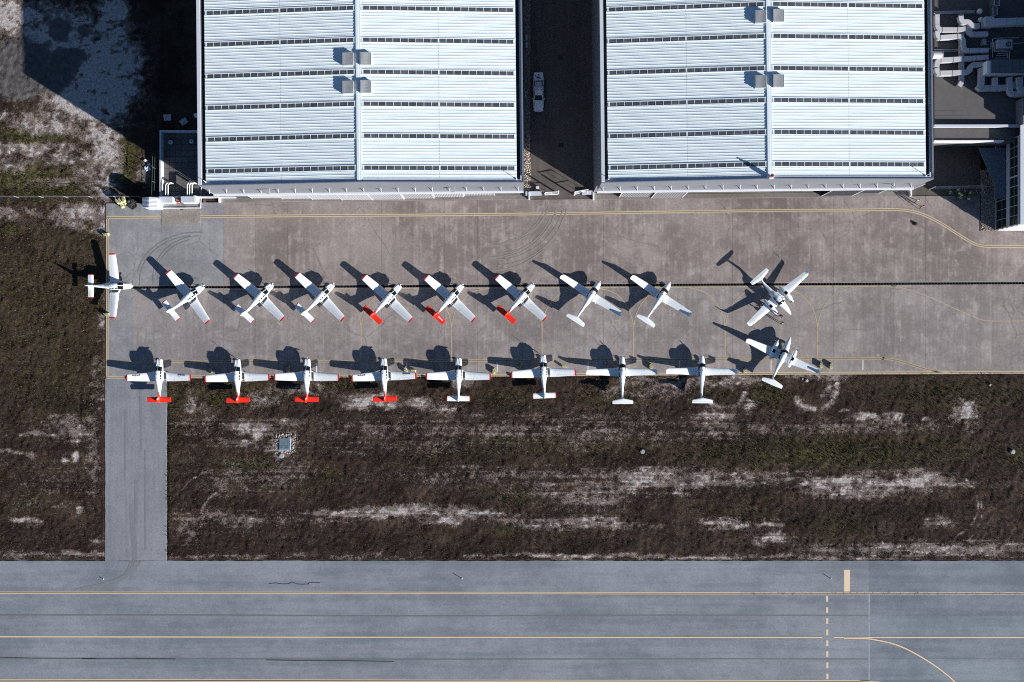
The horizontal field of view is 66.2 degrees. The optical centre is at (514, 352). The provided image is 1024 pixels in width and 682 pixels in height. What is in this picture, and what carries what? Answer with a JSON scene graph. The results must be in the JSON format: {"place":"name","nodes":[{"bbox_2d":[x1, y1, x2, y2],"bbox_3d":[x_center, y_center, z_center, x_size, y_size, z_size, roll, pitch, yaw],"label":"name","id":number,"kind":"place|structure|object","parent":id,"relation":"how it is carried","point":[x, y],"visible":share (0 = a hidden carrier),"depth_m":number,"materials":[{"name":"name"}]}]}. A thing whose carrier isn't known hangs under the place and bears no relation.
{"place":"outdoors","nodes":[
{"label":"outdoors","id":0,"kind":"place"},
{"bbox_2d":[105,379,166,560],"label":"access road","id":1,"kind":"structure","parent":0,"point":[135,475],"depth_m":131.00,"materials":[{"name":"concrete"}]},
{"bbox_2d":[0,0,1023,561],"bbox_3d":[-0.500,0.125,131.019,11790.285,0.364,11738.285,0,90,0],"label":"ground","id":2,"kind":"structure","parent":0,"point":[60,72],"depth_m":131.02,"materials":[{"name":"brown plant"}]},
{"bbox_2d":[0,196,140,197],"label":"wire fence","id":3,"kind":"object","parent":2,"relation":"on","point":[64,196],"visible":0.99,"depth_m":130.53,"materials":[{"name":"metal"}]},
{"bbox_2d":[0,1,161,199],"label":"weeds","id":4,"kind":"object","parent":2,"relation":"on","point":[83,139],"visible":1,"depth_m":130.95,"materials":[{"name":"plant"}]},
{"bbox_2d":[152,153,157,196],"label":"side fence","id":5,"kind":"object","parent":2,"relation":"on","point":[154,171],"visible":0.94,"depth_m":130.08,"materials":[{"name":"green metal"}]},
{"bbox_2d":[163,114,170,120],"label":"torn sheet","id":6,"kind":"object","parent":2,"relation":"on","point":[167,117],"visible":1,"depth_m":130.85,"materials":[{"name":"grey"}]},
{"bbox_2d":[179,117,187,125],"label":"torn sheet","id":7,"kind":"object","parent":2,"relation":"on","point":[183,121],"visible":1,"depth_m":130.87,"materials":[{"name":"grey"}]},
{"bbox_2d":[159,130,235,197],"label":"walled yard","id":8,"kind":"structure","parent":2,"relation":"on","point":[181,173],"depth_m":130.94,"materials":[{"name":"concrete"}]},
{"bbox_2d":[167,182,173,196],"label":"bent pipe","id":9,"kind":"object","parent":8,"relation":"on","point":[168,189],"visible":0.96,"depth_m":129.75,"materials":[{"name":"white metal"}]},
{"bbox_2d":[274,433,295,453],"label":"drain grate","id":10,"kind":"object","parent":2,"relation":"on","point":[284,443],"visible":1,"depth_m":130.90,"materials":[{"name":"metal"}]},
{"bbox_2d":[196,0,529,202],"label":"hangar","id":11,"kind":"structure","parent":2,"relation":"on","point":[350,100],"depth_m":118.65,"materials":[{"name":"metal"}]},
{"bbox_2d":[249,195,279,198],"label":"door panel","id":12,"kind":"structure","parent":11,"relation":"in","point":[264,196],"depth_m":129.66,"materials":[{"name":"white metal"}]},
{"bbox_2d":[277,195,310,198],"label":"door panel","id":13,"kind":"structure","parent":11,"relation":"in","point":[281,196],"depth_m":129.22,"materials":[{"name":"white metal"}]},
{"bbox_2d":[307,195,339,199],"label":"door panel","id":14,"kind":"structure","parent":11,"relation":"in","point":[312,197],"depth_m":129.10,"materials":[{"name":"white metal"}]},
{"bbox_2d":[337,194,371,199],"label":"door panel","id":15,"kind":"structure","parent":11,"relation":"in","point":[343,197],"depth_m":128.94,"materials":[{"name":"white metal"}]},
{"bbox_2d":[367,194,403,199],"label":"door panel","id":16,"kind":"structure","parent":11,"relation":"in","point":[373,196],"depth_m":128.47,"materials":[{"name":"white metal"}]},
{"bbox_2d":[401,194,433,198],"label":"door panel","id":17,"kind":"structure","parent":11,"relation":"in","point":[406,196],"depth_m":129.10,"materials":[{"name":"white metal"}]},
{"bbox_2d":[433,194,463,197],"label":"door panel","id":18,"kind":"structure","parent":11,"relation":"in","point":[435,195],"depth_m":129.66,"materials":[{"name":"white metal"}]},
{"bbox_2d":[464,193,494,195],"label":"door panel","id":19,"kind":"structure","parent":11,"relation":"in","point":[469,194],"depth_m":130.11,"materials":[{"name":"white metal"}]},
{"bbox_2d":[523,0,530,195],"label":"gravel strip","id":20,"kind":"object","parent":2,"relation":"on","point":[526,78],"visible":0.97,"depth_m":130.99,"materials":[{"name":"gravel"}]},
{"bbox_2d":[106,195,1023,378],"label":"apron","id":21,"kind":"object","parent":2,"relation":"on","point":[973,328],"visible":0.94,"depth_m":131.00,"materials":[{"name":"concrete"}]},
{"bbox_2d":[85,253,132,317],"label":"light aircraft","id":22,"kind":"object","parent":21,"relation":"on","point":[115,285],"visible":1,"depth_m":129.79,"materials":[{"name":"white metal"}]},
{"bbox_2d":[142,197,162,209],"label":"tin shed","id":23,"kind":"structure","parent":21,"relation":"on","point":[151,203],"depth_m":128.53,"materials":[{"name":"white metal"}]},
{"bbox_2d":[126,358,190,402],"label":"light aircraft","id":24,"kind":"object","parent":21,"relation":"on","point":[159,375],"visible":1,"depth_m":129.78,"materials":[{"name":"grey metal"}]},
{"bbox_2d":[159,197,175,203],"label":"storage cabinet","id":25,"kind":"object","parent":21,"relation":"on","point":[167,200],"visible":1,"depth_m":129.47,"materials":[{"name":"white metal"}]},
{"bbox_2d":[161,208,199,225],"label":"concrete pad","id":26,"kind":"object","parent":21,"relation":"on","point":[178,216],"visible":1,"depth_m":130.97,"materials":[{"name":"grey concrete"}]},
{"bbox_2d":[162,270,209,323],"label":"light aircraft","id":27,"kind":"object","parent":21,"relation":"on","point":[189,295],"visible":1,"depth_m":129.78,"materials":[{"name":"grey metal"}]},
{"bbox_2d":[181,196,197,203],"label":"storage cabinet","id":28,"kind":"object","parent":21,"relation":"on","point":[187,199],"visible":1,"depth_m":129.47,"materials":[{"name":"white metal"}]},
{"bbox_2d":[194,196,199,202],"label":"white locker","id":29,"kind":"object","parent":21,"relation":"on","point":[196,199],"visible":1,"depth_m":129.75,"materials":[{"name":"metal"}]},
{"bbox_2d":[204,358,269,402],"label":"light aircraft","id":30,"kind":"object","parent":21,"relation":"on","point":[237,376],"visible":1,"depth_m":129.78,"materials":[{"name":"grey metal"}]},
{"bbox_2d":[233,274,283,322],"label":"light aircraft","id":31,"kind":"object","parent":21,"relation":"on","point":[258,295],"visible":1,"depth_m":129.78,"materials":[{"name":"grey metal"}]},
{"bbox_2d":[274,357,338,402],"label":"light aircraft","id":32,"kind":"object","parent":21,"relation":"on","point":[306,375],"visible":1,"depth_m":129.79,"materials":[{"name":"grey metal"}]},
{"bbox_2d":[294,273,344,322],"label":"light aircraft","id":33,"kind":"object","parent":21,"relation":"on","point":[318,294],"visible":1,"depth_m":129.78,"materials":[{"name":"grey metal"}]},
{"bbox_2d":[351,357,416,401],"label":"light aircraft","id":34,"kind":"object","parent":21,"relation":"on","point":[383,374],"visible":1,"depth_m":129.79,"materials":[{"name":"grey metal"}]},
{"bbox_2d":[361,275,412,324],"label":"light aircraft","id":35,"kind":"object","parent":21,"relation":"on","point":[388,297],"visible":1,"depth_m":129.79,"materials":[{"name":"white metal"}]},
{"bbox_2d":[424,275,475,324],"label":"light aircraft","id":36,"kind":"object","parent":21,"relation":"on","point":[451,298],"visible":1,"depth_m":129.78,"materials":[{"name":"grey metal"}]},
{"bbox_2d":[426,357,490,401],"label":"light aircraft","id":37,"kind":"object","parent":21,"relation":"on","point":[458,374],"visible":1,"depth_m":129.78,"materials":[{"name":"grey metal"}]},
{"bbox_2d":[495,275,546,323],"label":"light aircraft","id":38,"kind":"object","parent":21,"relation":"on","point":[521,297],"visible":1,"depth_m":129.78,"materials":[{"name":"grey metal"}]},
{"bbox_2d":[511,354,575,398],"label":"light aircraft","id":39,"kind":"object","parent":21,"relation":"on","point":[543,371],"visible":1,"depth_m":129.79,"materials":[{"name":"grey metal"}]},
{"bbox_2d":[560,275,621,326],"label":"light aircraft","id":40,"kind":"object","parent":21,"relation":"on","point":[590,295],"visible":1,"depth_m":129.92,"materials":[{"name":"white metal"}]},
{"bbox_2d":[587,356,658,403],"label":"light aircraft","id":41,"kind":"object","parent":21,"relation":"on","point":[622,372],"visible":1,"depth_m":129.92,"materials":[{"name":"grey metal"}]},
{"bbox_2d":[630,275,691,327],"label":"light aircraft","id":42,"kind":"object","parent":21,"relation":"on","point":[660,296],"visible":1,"depth_m":129.92,"materials":[{"name":"grey metal"}]},
{"bbox_2d":[667,355,738,402],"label":"light aircraft","id":43,"kind":"object","parent":21,"relation":"on","point":[701,370],"visible":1,"depth_m":129.92,"materials":[{"name":"grey metal"}]},
{"bbox_2d":[747,268,808,325],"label":"twin aircraft","id":44,"kind":"object","parent":21,"relation":"on","point":[778,297],"visible":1,"depth_m":129.81,"materials":[{"name":"white metal"}]},
{"bbox_2d":[746,337,820,388],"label":"twin aircraft","id":45,"kind":"object","parent":21,"relation":"on","point":[782,355],"visible":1,"depth_m":129.81,"materials":[{"name":"grey metal"}]},
{"bbox_2d":[980,196,980,230],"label":"kerb","id":46,"kind":"structure","parent":21,"relation":"on","point":[980,213],"depth_m":130.97,"materials":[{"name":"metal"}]},
{"bbox_2d":[980,169,994,230],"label":"gravel bed","id":47,"kind":"object","parent":21,"relation":"on","point":[985,179],"visible":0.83,"depth_m":130.97,"materials":[{"name":"grey gravel"}]},
{"bbox_2d":[591,0,933,199],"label":"hangar","id":48,"kind":"structure","parent":2,"relation":"on","point":[719,99],"depth_m":118.67,"materials":[{"name":"metal"}]},
{"bbox_2d":[619,192,653,196],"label":"door panel","id":49,"kind":"structure","parent":48,"relation":"in","point":[622,194],"depth_m":129.29,"materials":[{"name":"white metal"}]},
{"bbox_2d":[651,192,687,197],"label":"door panel","id":50,"kind":"structure","parent":48,"relation":"in","point":[657,194],"depth_m":128.51,"materials":[{"name":"white metal"}]},
{"bbox_2d":[821,190,863,195],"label":"door panel","id":51,"kind":"structure","parent":48,"relation":"in","point":[840,192],"depth_m":128.78,"materials":[{"name":"white metal"}]},
{"bbox_2d":[857,190,885,193],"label":"door panel","id":52,"kind":"structure","parent":48,"relation":"in","point":[865,191],"depth_m":129.46,"materials":[{"name":"white metal"}]},
{"bbox_2d":[884,183,924,191],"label":"door panel","id":53,"kind":"structure","parent":48,"relation":"in","point":[923,183],"depth_m":130.06,"materials":[{"name":"white metal"}]},
{"bbox_2d":[932,0,1023,145],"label":"annex building","id":54,"kind":"structure","parent":2,"relation":"on","point":[966,114],"depth_m":125.50,"materials":[{"name":"grey concrete"}]},
{"bbox_2d":[934,10,974,13],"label":"pipe run","id":55,"kind":"object","parent":54,"relation":"on","point":[957,12],"visible":1,"depth_m":125.21,"materials":[{"name":"metal"}]},
{"bbox_2d":[933,62,983,76],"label":"air duct","id":56,"kind":"object","parent":54,"relation":"on","point":[937,72],"visible":0.99,"depth_m":124.40,"materials":[{"name":"grey metal"}]},
{"bbox_2d":[956,14,963,87],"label":"air duct","id":57,"kind":"object","parent":54,"relation":"on","point":[961,77],"visible":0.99,"depth_m":124.80,"materials":[{"name":"grey metal"}]},
{"bbox_2d":[933,14,987,37],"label":"air duct","id":58,"kind":"object","parent":54,"relation":"on","point":[968,31],"visible":1,"depth_m":124.20,"materials":[{"name":"grey metal"}]},
{"bbox_2d":[933,31,988,53],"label":"air duct","id":59,"kind":"object","parent":54,"relation":"on","point":[960,38],"visible":1,"depth_m":124.40,"materials":[{"name":"grey metal"}]},
{"bbox_2d":[933,54,988,68],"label":"air duct","id":60,"kind":"object","parent":54,"relation":"on","point":[939,61],"visible":0.98,"depth_m":124.40,"materials":[{"name":"grey metal"}]},
{"bbox_2d":[933,51,943,58],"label":"pipe end","id":61,"kind":"object","parent":60,"relation":"attached to","point":[938,54],"visible":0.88,"depth_m":124.04,"materials":[{"name":"grey metal"}]},
{"bbox_2d":[955,16,979,29],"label":"air duct","id":62,"kind":"object","parent":54,"relation":"on","point":[962,21],"visible":0.95,"depth_m":123.80,"materials":[{"name":"metal"}]},
{"bbox_2d":[975,68,984,90],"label":"air duct","id":63,"kind":"object","parent":54,"relation":"on","point":[980,80],"visible":1,"depth_m":124.40,"materials":[{"name":"grey metal"}]},
{"bbox_2d":[981,39,989,45],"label":"roof box","id":64,"kind":"object","parent":54,"relation":"on","point":[983,42],"visible":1,"depth_m":124.98,"materials":[{"name":"grey metal"}]},
{"bbox_2d":[979,16,993,29],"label":"plenum box","id":65,"kind":"object","parent":54,"relation":"on","point":[985,23],"visible":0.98,"depth_m":123.79,"materials":[{"name":"metal"}]},
{"bbox_2d":[990,78,997,85],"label":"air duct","id":66,"kind":"object","parent":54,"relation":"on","point":[994,81],"visible":1,"depth_m":124.20,"materials":[{"name":"metal"}]},
{"bbox_2d":[977,82,1014,91],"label":"air duct","id":67,"kind":"object","parent":54,"relation":"on","point":[990,88],"visible":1,"depth_m":124.50,"materials":[{"name":"grey metal"}]},
{"bbox_2d":[981,59,1023,76],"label":"air handling unit","id":68,"kind":"object","parent":54,"relation":"on","point":[1003,67],"visible":1,"depth_m":123.06,"materials":[{"name":"white metal"}]},
{"bbox_2d":[993,39,1011,50],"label":"condenser","id":69,"kind":"object","parent":54,"relation":"on","point":[1003,44],"visible":1,"depth_m":124.10,"materials":[{"name":"metal"}]},
{"bbox_2d":[989,37,1023,58],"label":"pipe loop","id":70,"kind":"object","parent":54,"relation":"on","point":[992,43],"visible":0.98,"depth_m":124.64,"materials":[{"name":"metal"}]},
{"bbox_2d":[990,17,1023,27],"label":"air duct","id":71,"kind":"object","parent":54,"relation":"on","point":[1006,22],"visible":0.96,"depth_m":123.50,"materials":[{"name":"grey metal"}]},
{"bbox_2d":[1005,77,1023,97],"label":"air duct","id":72,"kind":"object","parent":54,"relation":"on","point":[1010,92],"visible":1,"depth_m":124.20,"materials":[{"name":"grey metal"}]},
{"bbox_2d":[1013,77,1023,93],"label":"air duct","id":73,"kind":"object","parent":54,"relation":"on","point":[1019,87],"visible":0.95,"depth_m":123.90,"materials":[{"name":"grey metal"}]},
{"bbox_2d":[978,125,1023,230],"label":"glass wing","id":74,"kind":"structure","parent":2,"relation":"on","point":[1004,166],"depth_m":127.65,"materials":[{"name":"glass"}]},
{"bbox_2d":[0,560,1023,681],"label":"taxiway","id":75,"kind":"structure","parent":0,"point":[519,621],"depth_m":131.00,"materials":[{"name":"grey asphalt"}]},
{"bbox_2d":[544,191,558,194],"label":"swing gate","id":76,"kind":"structure","parent":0,"point":[547,193],"depth_m":129.89,"materials":[{"name":"white metal"}]},
{"bbox_2d":[530,0,592,198],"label":"alley road","id":77,"kind":"structure","parent":0,"point":[564,29],"depth_m":131.00,"materials":[{"name":"grey asphalt"}]},
{"bbox_2d":[525,191,541,195],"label":"kerb wall","id":78,"kind":"structure","parent":77,"relation":"on","point":[535,193],"depth_m":130.58,"materials":[{"name":"white concrete"}]},
{"bbox_2d":[532,72,544,111],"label":"pickup truck","id":79,"kind":"object","parent":77,"relation":"on","point":[538,98],"visible":1,"depth_m":129.87,"materials":[{"name":"paint"}]},
{"bbox_2d":[574,189,587,195],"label":"swing gate","id":80,"kind":"structure","parent":77,"relation":"on","point":[575,192],"depth_m":129.87,"materials":[{"name":"white metal"}]},
{"bbox_2d":[582,191,592,194],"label":"kerb wall","id":81,"kind":"structure","parent":77,"relation":"on","point":[588,193],"depth_m":130.58,"materials":[{"name":"white concrete"}]},
{"bbox_2d":[912,146,979,194],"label":"courtyard paving","id":82,"kind":"structure","parent":0,"point":[958,166],"depth_m":131.00,"materials":[{"name":"concrete"}]},
{"bbox_2d":[929,185,984,189],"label":"yard fence","id":83,"kind":"object","parent":82,"relation":"on","point":[949,187],"visible":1,"depth_m":129.92,"materials":[{"name":"grey metal"}]},
{"bbox_2d":[989,0,999,17],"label":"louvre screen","id":84,"kind":"object","parent":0,"point":[994,5],"visible":0.97,"depth_m":124.50,"materials":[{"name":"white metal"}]}
]}

